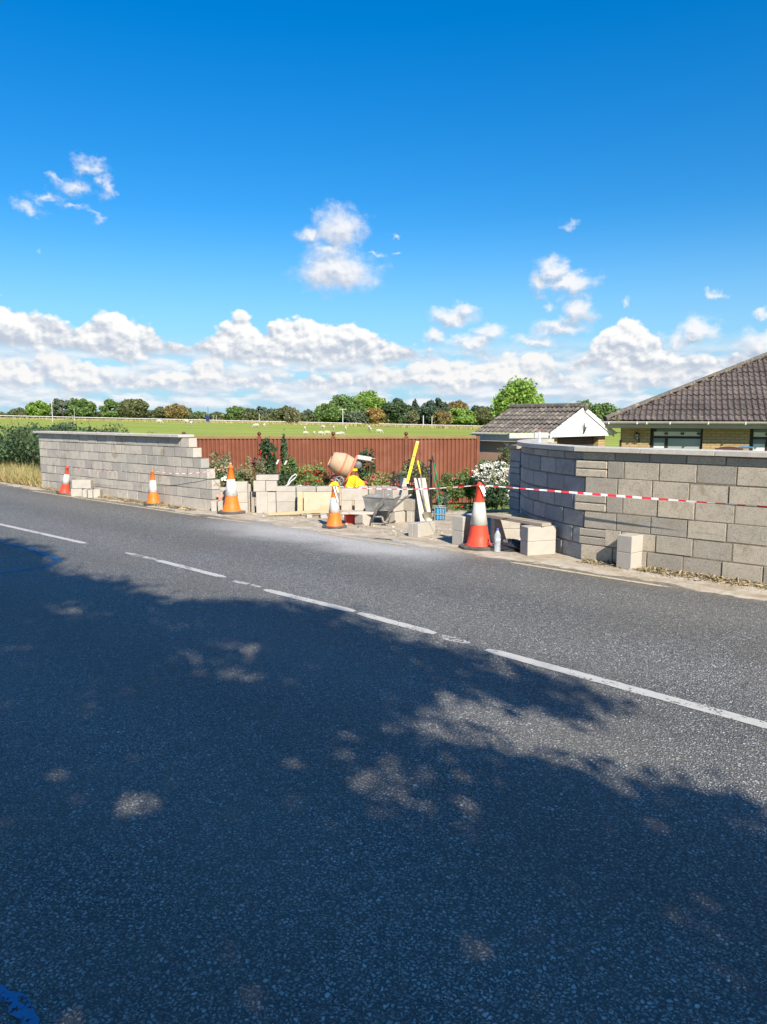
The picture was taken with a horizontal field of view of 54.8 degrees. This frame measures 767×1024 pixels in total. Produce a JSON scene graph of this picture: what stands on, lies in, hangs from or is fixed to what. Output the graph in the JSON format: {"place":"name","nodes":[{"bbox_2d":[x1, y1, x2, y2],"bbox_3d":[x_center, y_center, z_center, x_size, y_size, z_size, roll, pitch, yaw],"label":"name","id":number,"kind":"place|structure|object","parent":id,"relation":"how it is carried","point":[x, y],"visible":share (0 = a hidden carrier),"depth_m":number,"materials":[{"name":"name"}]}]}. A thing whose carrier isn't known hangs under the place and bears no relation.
{"place":"outdoors","nodes":[
{"label":"outdoors","id":0,"kind":"place"},
{"bbox_2d":[0,461,41,486],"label":"dry grass","id":1,"kind":"structure","parent":0,"point":[15,477],"depth_m":21.28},
{"bbox_2d":[72,479,93,488],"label":"concrete block","id":2,"kind":"object","parent":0,"point":[82,483],"depth_m":17.74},
{"bbox_2d":[0,417,480,428],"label":"field edge grass","id":3,"kind":"structure","parent":0,"point":[359,424],"depth_m":147.62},
{"bbox_2d":[253,480,265,491],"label":"concrete block","id":4,"kind":"object","parent":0,"point":[259,486],"depth_m":14.63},
{"bbox_2d":[268,491,275,501],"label":"concrete block","id":5,"kind":"object","parent":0,"point":[271,496],"depth_m":14.73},
{"bbox_2d":[266,480,277,490],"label":"concrete block","id":6,"kind":"object","parent":5,"relation":"on","point":[271,485],"depth_m":14.71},
{"bbox_2d":[256,474,278,480],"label":"concrete block","id":7,"kind":"object","parent":6,"relation":"on","point":[264,477],"depth_m":14.69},
{"bbox_2d":[0,417,620,540],"bbox_3d":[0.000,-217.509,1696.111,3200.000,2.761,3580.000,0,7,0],"label":"ground","id":8,"kind":"structure","parent":0,"point":[218,429],"depth_m":106.06,"materials":[{"name":"plant"}]},
{"bbox_2d":[25,400,52,418],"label":"tree","id":9,"kind":"object","parent":8,"relation":"on","point":[39,408],"visible":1,"depth_m":201.63,"materials":[{"name":"green plant"}]},
{"bbox_2d":[49,398,70,417],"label":"tree","id":10,"kind":"object","parent":8,"relation":"on","point":[59,406],"visible":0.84,"depth_m":206.91,"materials":[{"name":"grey plant"}]},
{"bbox_2d":[0,420,128,472],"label":"hedge","id":11,"kind":"object","parent":8,"relation":"on","point":[19,443],"visible":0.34,"depth_m":23.67,"materials":[{"name":"green plant"}]},
{"bbox_2d":[67,397,96,418],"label":"tree","id":12,"kind":"object","parent":8,"relation":"on","point":[82,407],"visible":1,"depth_m":201.64,"materials":[{"name":"green plant"}]},
{"bbox_2d":[98,398,119,418],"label":"tree","id":13,"kind":"object","parent":8,"relation":"on","point":[106,410],"visible":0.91,"depth_m":197.29,"materials":[{"name":"green plant"}]},
{"bbox_2d":[116,398,149,419],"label":"tree","id":14,"kind":"object","parent":8,"relation":"on","point":[133,408],"visible":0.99,"depth_m":191.16,"materials":[{"name":"green plant"}]},
{"bbox_2d":[150,406,166,419],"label":"tree","id":15,"kind":"object","parent":8,"relation":"on","point":[157,412],"visible":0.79,"depth_m":187.37,"materials":[{"name":"green plant"}]},
{"bbox_2d":[163,403,189,418],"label":"tree","id":16,"kind":"object","parent":8,"relation":"on","point":[175,411],"visible":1,"depth_m":184.89,"materials":[{"name":"brown plant"}]},
{"bbox_2d":[225,405,245,419],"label":"tree","id":17,"kind":"object","parent":8,"relation":"on","point":[233,411],"visible":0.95,"depth_m":187.29,"materials":[{"name":"green plant"}]},
{"bbox_2d":[0,415,481,426],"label":"field rail","id":18,"kind":"object","parent":8,"relation":"on","point":[231,420],"visible":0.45,"depth_m":166.08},
{"bbox_2d":[0,407,485,425],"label":"hedgerow","id":19,"kind":"object","parent":8,"relation":"on","point":[212,416],"visible":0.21,"depth_m":189.87,"materials":[{"name":"green plant"}]},
{"bbox_2d":[274,405,291,420],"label":"tree","id":20,"kind":"object","parent":8,"relation":"on","point":[279,413],"visible":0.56,"depth_m":172.53,"materials":[{"name":"green plant"}]},
{"bbox_2d":[283,407,299,422],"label":"tree","id":21,"kind":"object","parent":8,"relation":"on","point":[292,415],"visible":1,"depth_m":148.17,"materials":[{"name":"green plant"}]},
{"bbox_2d":[105,430,479,502],"bbox_3d":[-2.257,-1.147,19.569,9.786,2.032,0.123,-1,7,-6],"label":"garden fence","id":22,"kind":"object","parent":8,"relation":"on","point":[454,455],"visible":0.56,"depth_m":19.69,"materials":[{"name":"wood"}]},
{"bbox_2d":[313,403,341,423],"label":"tree","id":23,"kind":"object","parent":8,"relation":"on","point":[330,412],"visible":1,"depth_m":157.85,"materials":[{"name":"green plant"}]},
{"bbox_2d":[329,394,368,422],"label":"tree","id":24,"kind":"object","parent":8,"relation":"on","point":[349,404],"visible":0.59,"depth_m":168.28,"materials":[{"name":"green plant"}]},
{"bbox_2d":[344,410,368,422],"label":"tree","id":25,"kind":"object","parent":8,"relation":"on","point":[358,416],"visible":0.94,"depth_m":147.81,"materials":[{"name":"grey plant"}]},
{"bbox_2d":[356,447,375,481],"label":"shrub","id":26,"kind":"object","parent":8,"relation":"on","point":[362,471],"visible":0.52,"depth_m":18.25,"materials":[{"name":"green plant"}]},
{"bbox_2d":[352,390,386,416],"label":"tree","id":27,"kind":"object","parent":8,"relation":"on","point":[371,398],"visible":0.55,"depth_m":171.28,"materials":[{"name":"green plant"}]},
{"bbox_2d":[365,407,385,423],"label":"tree","id":28,"kind":"object","parent":8,"relation":"on","point":[377,414],"visible":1,"depth_m":142.97,"materials":[{"name":"orange plant"}]},
{"bbox_2d":[362,470,395,486],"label":"shrub","id":29,"kind":"object","parent":8,"relation":"on","point":[383,479],"visible":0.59,"depth_m":17.24,"materials":[{"name":"green plant"}]},
{"bbox_2d":[381,398,413,423],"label":"tree","id":30,"kind":"object","parent":8,"relation":"on","point":[396,409],"visible":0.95,"depth_m":157.30,"materials":[{"name":"green plant"}]},
{"bbox_2d":[406,410,419,423],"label":"tree","id":31,"kind":"object","parent":8,"relation":"on","point":[413,416],"visible":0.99,"depth_m":143.33,"materials":[{"name":"green plant"}]},
{"bbox_2d":[400,455,429,482],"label":"shrub","id":32,"kind":"object","parent":8,"relation":"on","point":[405,467],"visible":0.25,"depth_m":17.37,"materials":[{"name":"green plant"}]},
{"bbox_2d":[418,397,450,420],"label":"tree","id":33,"kind":"object","parent":8,"relation":"on","point":[428,409],"visible":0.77,"depth_m":159.23,"materials":[{"name":"green plant"}]},
{"bbox_2d":[432,410,452,424],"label":"tree","id":34,"kind":"object","parent":8,"relation":"on","point":[441,417],"visible":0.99,"depth_m":138.24,"materials":[{"name":"brown plant"}]},
{"bbox_2d":[437,471,469,507],"bbox_3d":[1.607,-0.442,17.046,0.734,1.018,0.562,2,8,18],"label":"shrub","id":35,"kind":"object","parent":8,"relation":"on","point":[451,480],"visible":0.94,"depth_m":17.01,"materials":[{"name":"green plant"}]},
{"bbox_2d":[448,399,468,410],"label":"tree","id":36,"kind":"object","parent":8,"relation":"on","point":[459,403],"visible":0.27,"depth_m":162.26,"materials":[{"name":"brown plant"}]},
{"bbox_2d":[448,408,478,424],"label":"tree","id":37,"kind":"object","parent":8,"relation":"on","point":[462,416],"visible":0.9,"depth_m":147.36,"materials":[{"name":"green plant"}]},
{"bbox_2d":[457,467,475,509],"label":"shrub","id":38,"kind":"object","parent":8,"relation":"on","point":[469,494],"visible":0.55,"depth_m":17.29,"materials":[{"name":"green plant"}]},
{"bbox_2d":[474,406,492,423],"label":"tree","id":39,"kind":"object","parent":8,"relation":"on","point":[484,415],"visible":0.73,"depth_m":147.47,"materials":[{"name":"green plant"}]},
{"bbox_2d":[471,459,509,508],"bbox_3d":[2.474,-0.505,16.659,1.024,1.376,0.828,0,7,0],"label":"rose bush","id":40,"kind":"object","parent":8,"relation":"on","point":[488,471],"visible":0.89,"depth_m":16.41,"materials":[{"name":"white plant"}]},
{"bbox_2d":[472,482,509,508],"bbox_3d":[2.458,-0.271,16.287,0.884,0.844,0.785,4,9,30],"label":"shrub","id":41,"kind":"object","parent":8,"relation":"on","point":[492,499],"visible":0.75,"depth_m":16.09,"materials":[{"name":"green plant"}]},
{"bbox_2d":[497,445,510,512],"bbox_3d":[2.754,-0.756,16.832,0.374,1.934,0.430,0,7,0],"label":"rose bush","id":42,"kind":"object","parent":8,"relation":"on","point":[506,458],"visible":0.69,"depth_m":16.74,"materials":[{"name":"green plant"}]},
{"bbox_2d":[489,375,544,432],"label":"tree","id":43,"kind":"object","parent":8,"relation":"on","point":[517,391],"visible":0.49,"depth_m":83.06,"materials":[{"name":"green plant"}]},
{"bbox_2d":[588,403,622,420],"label":"tree","id":44,"kind":"object","parent":8,"relation":"on","point":[601,410],"visible":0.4,"depth_m":103.23,"materials":[{"name":"green plant"}]},
{"bbox_2d":[603,352,766,450],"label":"bungalow","id":45,"kind":"object","parent":8,"relation":"on","point":[726,407],"visible":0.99,"depth_m":20.68,"materials":[{"name":"tile"}]},
{"bbox_2d":[650,428,702,448],"bbox_3d":[8.173,-1.826,20.687,1.365,1.063,0.060,3,8,22],"label":"window","id":46,"kind":"structure","parent":45,"relation":"in","point":[681,438],"depth_m":20.64,"materials":[{"name":"black glass"}]},
{"bbox_2d":[749,429,766,450],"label":"window","id":47,"kind":"structure","parent":45,"relation":"in","point":[758,437],"depth_m":19.88,"materials":[{"name":"black glass"}]},
{"bbox_2d":[0,483,766,1023],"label":"road","id":48,"kind":"structure","parent":0,"point":[226,801],"depth_m":3.89,"materials":[{"name":"asphalt"}]},
{"bbox_2d":[0,984,40,1023],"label":"blue survey mark","id":49,"kind":"object","parent":48,"relation":"on","point":[26,1012],"visible":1,"depth_m":2.42,"materials":[{"name":"paint"}]},
{"bbox_2d":[0,523,85,543],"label":"line dash","id":50,"kind":"object","parent":48,"relation":"on","point":[59,537],"visible":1,"depth_m":12.11,"materials":[{"name":"white paint"}]},
{"bbox_2d":[155,560,225,577],"bbox_3d":[-2.489,0.715,9.428,1.614,0.001,0.107,7,10,43],"label":"line dash","id":51,"kind":"object","parent":48,"relation":"on","point":[192,569],"visible":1,"depth_m":9.40,"materials":[{"name":"white paint"}]},
{"bbox_2d":[264,589,355,611],"bbox_3d":[-0.808,0.925,7.796,1.407,0.001,0.123,7,10,41],"label":"line dash","id":52,"kind":"object","parent":48,"relation":"on","point":[334,606],"visible":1,"depth_m":7.76,"materials":[{"name":"white paint"}]},
{"bbox_2d":[356,612,436,633],"bbox_3d":[0.108,1.037,6.930,0.992,0.001,0.118,7,10,44],"label":"line dash","id":53,"kind":"object","parent":48,"relation":"on","point":[389,621],"visible":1,"depth_m":6.93,"materials":[{"name":"white paint"}]},
{"bbox_2d":[511,562,666,586],"bbox_3d":[2.453,0.757,9.096,2.111,0.001,0.086,7,10,43],"label":"edge line","id":54,"kind":"object","parent":48,"relation":"on","point":[589,574],"visible":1,"depth_m":9.04,"materials":[{"name":"beige paint"}]},
{"bbox_2d":[485,649,766,727],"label":"line dash","id":55,"kind":"object","parent":48,"relation":"on","point":[694,705],"visible":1,"depth_m":5.23,"materials":[{"name":"white paint"}]},
{"bbox_2d":[0,482,766,600],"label":"verge","id":56,"kind":"structure","parent":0,"point":[560,560],"depth_m":11.30,"materials":[{"name":"concrete"}]},
{"bbox_2d":[56,466,70,494],"bbox_3d":[-7.925,-0.806,18.467,0.394,0.700,0.394,10,10,-1],"label":"traffic cone","id":57,"kind":"object","parent":56,"relation":"on","point":[64,488],"visible":0.98,"depth_m":18.40,"materials":[{"name":"plastic"}]},
{"bbox_2d":[26,421,106,447],"bbox_3d":[-8.942,-1.724,21.365,1.982,1.821,2.470,0,7,0],"label":"bramble","id":58,"kind":"object","parent":56,"relation":"on","point":[60,427],"visible":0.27,"depth_m":20.89,"materials":[{"name":"green plant"}]},
{"bbox_2d":[33,431,220,508],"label":"block wall","id":59,"kind":"structure","parent":56,"relation":"on","point":[126,463],"depth_m":17.03,"materials":[{"name":"concrete"}]},
{"bbox_2d":[143,470,163,505],"bbox_3d":[-5.040,-0.542,16.164,0.426,0.755,0.426,-2,8,-17],"label":"traffic cone","id":60,"kind":"object","parent":56,"relation":"on","point":[153,498],"visible":1,"depth_m":16.09,"materials":[{"name":"plastic"}]},
{"bbox_2d":[209,450,234,484],"bbox_3d":[-3.828,-0.862,17.226,0.822,1.173,0.628,0,7,0],"label":"shrub","id":61,"kind":"object","parent":56,"relation":"on","point":[224,461],"visible":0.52,"depth_m":17.04,"materials":[{"name":"green plant"}]},
{"bbox_2d":[217,465,245,514],"bbox_3d":[-3.029,-0.460,14.706,0.544,0.965,0.544,0,7,0],"label":"traffic cone","id":62,"kind":"object","parent":56,"relation":"on","point":[231,506],"visible":1,"depth_m":14.61,"materials":[{"name":"plastic"}]},
{"bbox_2d":[233,456,267,490],"bbox_3d":[-3.139,-0.803,17.302,0.771,1.038,0.565,2,8,16],"label":"shrub","id":63,"kind":"object","parent":56,"relation":"on","point":[245,474],"visible":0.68,"depth_m":17.29,"materials":[{"name":"green plant"}]},
{"bbox_2d":[256,491,267,512],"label":"concrete block","id":64,"kind":"object","parent":56,"relation":"on","point":[261,502],"depth_m":14.68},
{"bbox_2d":[258,436,277,473],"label":"rose bush","id":65,"kind":"object","parent":56,"relation":"on","point":[268,448],"visible":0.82,"depth_m":17.80,"materials":[{"name":"green plant"}]},
{"bbox_2d":[267,470,293,485],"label":"shrub","id":66,"kind":"object","parent":56,"relation":"on","point":[287,476],"visible":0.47,"depth_m":16.52,"materials":[{"name":"green plant"}]},
{"bbox_2d":[280,429,287,465],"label":"rose bush","id":67,"kind":"object","parent":56,"relation":"on","point":[283,450],"visible":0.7,"depth_m":18.06,"materials":[{"name":"green plant"}]},
{"bbox_2d":[276,501,296,511],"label":"concrete block","id":68,"kind":"object","parent":56,"relation":"on","point":[286,506],"depth_m":14.76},
{"bbox_2d":[276,492,296,501],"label":"concrete block","id":69,"kind":"object","parent":68,"relation":"on","point":[285,496],"depth_m":14.73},
{"bbox_2d":[279,454,298,484],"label":"shrub","id":70,"kind":"object","parent":56,"relation":"on","point":[291,465],"visible":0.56,"depth_m":16.95,"materials":[{"name":"green plant"}]},
{"bbox_2d":[268,509,328,515],"bbox_3d":[-1.620,0.009,14.259,1.217,0.130,0.060,0,7,3],"label":"timber batten","id":71,"kind":"object","parent":56,"relation":"on","point":[298,512],"visible":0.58,"depth_m":14.23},
{"bbox_2d":[290,461,329,485],"bbox_3d":[-1.713,-0.730,17.082,0.982,0.952,0.803,0,7,0],"label":"shrub","id":72,"kind":"object","parent":56,"relation":"on","point":[313,478],"visible":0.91,"depth_m":17.05,"materials":[{"name":"green plant"}]},
{"bbox_2d":[304,492,331,512],"bbox_3d":[-1.258,-0.183,14.541,0.620,0.418,0.061,0,7,0],"label":"plywood sheet","id":73,"kind":"object","parent":56,"relation":"on","point":[316,500],"visible":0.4,"depth_m":14.54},
{"bbox_2d":[322,484,346,528],"bbox_3d":[-0.851,-0.104,12.810,0.420,0.745,0.420,-1,7,-6],"label":"traffic cone","id":74,"kind":"object","parent":56,"relation":"on","point":[334,521],"visible":0.99,"depth_m":12.74,"materials":[{"name":"plastic"}]},
{"bbox_2d":[341,500,351,509],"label":"concrete block","id":75,"kind":"object","parent":56,"relation":"on","point":[346,504],"depth_m":15.21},
{"bbox_2d":[341,488,362,499],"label":"concrete block","id":76,"kind":"object","parent":75,"relation":"on","point":[351,493],"depth_m":15.19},
{"bbox_2d":[339,486,354,504],"bbox_3d":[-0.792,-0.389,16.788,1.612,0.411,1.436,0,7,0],"label":"concrete block","id":77,"kind":"object","parent":56,"relation":"on","point":[353,502],"visible":0.02,"depth_m":16.15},
{"bbox_2d":[344,475,364,487],"bbox_3d":[-0.637,-0.614,16.210,0.481,0.386,0.466,0,7,0],"label":"yellow sheet","id":78,"kind":"object","parent":77,"relation":"on","point":[349,483],"visible":0.51,"depth_m":16.03,"materials":[{"name":"plastic"}]},
{"bbox_2d":[327,452,374,485],"bbox_3d":[-0.716,-0.959,16.594,1.083,0.770,0.604,1,7,6],"label":"cement mixer","id":79,"kind":"object","parent":56,"relation":"on","point":[340,465],"visible":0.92,"depth_m":16.39,"materials":[{"name":"orange metal"}]},
{"bbox_2d":[355,514,371,525],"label":"concrete block","id":80,"kind":"object","parent":56,"relation":"on","point":[363,519],"depth_m":13.03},
{"bbox_2d":[251,507,494,542],"bbox_3d":[-0.143,0.214,13.090,7.074,0.039,1.338,6,10,41],"label":"mortar rubble","id":81,"kind":"object","parent":56,"relation":"on","point":[393,529],"visible":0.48,"depth_m":12.84,"materials":[{"name":"stone"}]},
{"bbox_2d":[362,493,411,523],"bbox_3d":[0.028,-0.031,13.144,1.312,0.710,0.750,4,8,28],"label":"wheelbarrow","id":82,"kind":"object","parent":56,"relation":"on","point":[375,502],"visible":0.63,"depth_m":12.97,"materials":[{"name":"metal"}]},
{"bbox_2d":[386,511,406,522],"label":"concrete block","id":83,"kind":"object","parent":56,"relation":"on","point":[398,516],"depth_m":13.40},
{"bbox_2d":[392,499,402,511],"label":"concrete block","id":84,"kind":"object","parent":83,"relation":"on","point":[399,507],"depth_m":13.40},
{"bbox_2d":[384,487,407,498],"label":"concrete block","id":85,"kind":"object","parent":84,"relation":"on","point":[397,493],"depth_m":13.38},
{"bbox_2d":[36,488,766,592],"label":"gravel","id":86,"kind":"structure","parent":56,"relation":"on","point":[511,552],"depth_m":9.39,"materials":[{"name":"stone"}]},
{"bbox_2d":[40,486,766,587],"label":"straw litter","id":87,"kind":"object","parent":56,"relation":"on","point":[726,579],"visible":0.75,"depth_m":9.18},
{"bbox_2d":[403,459,432,512],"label":"iron gate","id":88,"kind":"structure","parent":56,"relation":"on","point":[425,471],"depth_m":14.63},
{"bbox_2d":[414,478,431,520],"bbox_3d":[0.717,-0.208,13.411,0.210,0.795,0.432,-3,8,-19],"label":"long board","id":89,"kind":"object","parent":56,"relation":"on","point":[417,482],"visible":0.58,"depth_m":13.41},
{"bbox_2d":[413,521,434,537],"bbox_3d":[0.659,0.276,11.925,0.100,0.222,0.440,7,10,42],"label":"concrete block","id":90,"kind":"object","parent":56,"relation":"on","point":[423,529],"depth_m":11.85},
{"bbox_2d":[417,461,432,520],"bbox_3d":[0.718,-0.354,13.301,0.372,1.130,0.122,6,10,39],"label":"shovel","id":91,"kind":"object","parent":56,"relation":"on","point":[426,514],"visible":0.86,"depth_m":13.31,"materials":[{"name":"yellow plastic"}]},
{"bbox_2d":[433,505,445,520],"bbox_3d":[1.050,0.022,13.785,0.223,0.265,0.243,0,7,0],"label":"blue crate","id":92,"kind":"object","parent":56,"relation":"on","point":[439,512],"visible":0.99,"depth_m":13.68,"materials":[{"name":"plastic"}]},
{"bbox_2d":[435,492,449,511],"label":"shrub","id":93,"kind":"object","parent":56,"relation":"on","point":[444,499],"visible":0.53,"depth_m":14.88,"materials":[{"name":"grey plant"}]},
{"bbox_2d":[452,530,468,544],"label":"concrete block","id":94,"kind":"object","parent":56,"relation":"on","point":[459,537],"depth_m":11.05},
{"bbox_2d":[452,513,471,530],"bbox_3d":[1.266,0.154,11.193,0.440,0.215,0.215,-7,10,-43],"label":"concrete block","id":95,"kind":"object","parent":94,"relation":"on","point":[461,522],"depth_m":11.04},
{"bbox_2d":[458,482,494,550],"bbox_3d":[1.394,0.047,10.785,0.544,0.965,0.544,-2,8,-14],"label":"traffic cone","id":96,"kind":"object","parent":56,"relation":"on","point":[478,539],"visible":0.99,"depth_m":10.69,"materials":[{"name":"plastic"}]},
{"bbox_2d":[333,484,766,506],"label":"barrier tape","id":97,"kind":"object","parent":96,"relation":"attached to","point":[597,494],"visible":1,"depth_m":9.64,"materials":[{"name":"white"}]},
{"bbox_2d":[490,527,520,542],"bbox_3d":[1.888,0.351,11.372,0.440,0.215,0.215,-1,7,-6],"label":"concrete block","id":98,"kind":"object","parent":56,"relation":"on","point":[502,534],"depth_m":11.27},
{"bbox_2d":[491,518,521,528],"bbox_3d":[1.888,0.172,11.349,0.440,0.140,0.215,-1,7,-6],"label":"concrete block","id":99,"kind":"object","parent":98,"relation":"on","point":[499,524],"depth_m":11.24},
{"bbox_2d":[492,538,519,551],"bbox_3d":[1.860,0.467,10.681,0.755,0.162,0.404,4,8,28],"label":"rubble sack","id":100,"kind":"object","parent":56,"relation":"on","point":[508,545],"visible":0.79,"depth_m":10.60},
{"bbox_2d":[520,540,555,555],"bbox_3d":[2.165,0.489,10.372,0.440,0.198,0.215,-2,8,-18],"label":"concrete block","id":101,"kind":"object","parent":56,"relation":"on","point":[531,548],"depth_m":10.28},
{"bbox_2d":[521,525,555,541],"bbox_3d":[2.165,0.290,10.346,0.440,0.198,0.215,-2,8,-18],"label":"concrete block","id":102,"kind":"object","parent":101,"relation":"on","point":[529,533],"depth_m":10.25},
{"bbox_2d":[486,513,551,526],"bbox_3d":[1.949,0.113,10.739,0.190,0.045,1.171,-5,9,-33],"label":"plank","id":103,"kind":"object","parent":102,"relation":"on","point":[520,520],"visible":0.9,"depth_m":10.61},
{"bbox_2d":[616,551,641,569],"bbox_3d":[3.204,0.598,9.469,0.440,0.212,0.215,-6,9,-38],"label":"concrete block","id":104,"kind":"object","parent":56,"relation":"on","point":[625,560],"depth_m":9.33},
{"bbox_2d":[617,533,642,552],"bbox_3d":[3.204,0.385,9.441,0.440,0.212,0.215,-6,9,-38],"label":"concrete block","id":105,"kind":"object","parent":104,"relation":"on","point":[629,543],"depth_m":9.30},
{"bbox_2d":[508,439,766,584],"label":"block wall","id":106,"kind":"structure","parent":56,"relation":"on","point":[724,540],"depth_m":9.21,"materials":[{"name":"concrete"}]},
{"bbox_2d":[507,441,520,448],"bbox_3d":[2.587,-1.234,13.588,0.500,0.137,0.460,-2,8,-14],"label":"pier cap","id":107,"kind":"object","parent":106,"relation":"on","point":[513,446],"visible":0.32,"depth_m":13.49,"materials":[{"name":"concrete"}]},
{"bbox_2d":[508,433,533,438],"bbox_3d":[2.513,-1.399,13.545,0.579,0.095,0.285,-2,8,-15],"label":"coping slab","id":108,"kind":"object","parent":107,"relation":"on","point":[519,435],"depth_m":13.39,"materials":[{"name":"concrete"}]},
{"bbox_2d":[0,0,766,416],"label":"sky","id":109,"kind":"structure","parent":0,"point":[209,206],"materials":[{"name":"blue"}]},
{"bbox_2d":[407,510,419,521],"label":"concrete block","id":110,"kind":"object","parent":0,"point":[412,516],"depth_m":13.49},
{"bbox_2d":[403,497,417,510],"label":"concrete block","id":111,"kind":"object","parent":110,"relation":"on","point":[410,504],"depth_m":13.46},
{"bbox_2d":[472,403,616,501],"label":"garage","id":112,"kind":"structure","parent":0,"point":[582,424],"depth_m":20.34,"materials":[{"name":"grey tile"}]},
{"bbox_2d":[557,436,593,445],"bbox_3d":[5.230,-1.165,20.479,2.060,1.905,0.055,-7,10,-43],"label":"door","id":113,"kind":"structure","parent":112,"relation":"in","point":[580,440],"depth_m":20.50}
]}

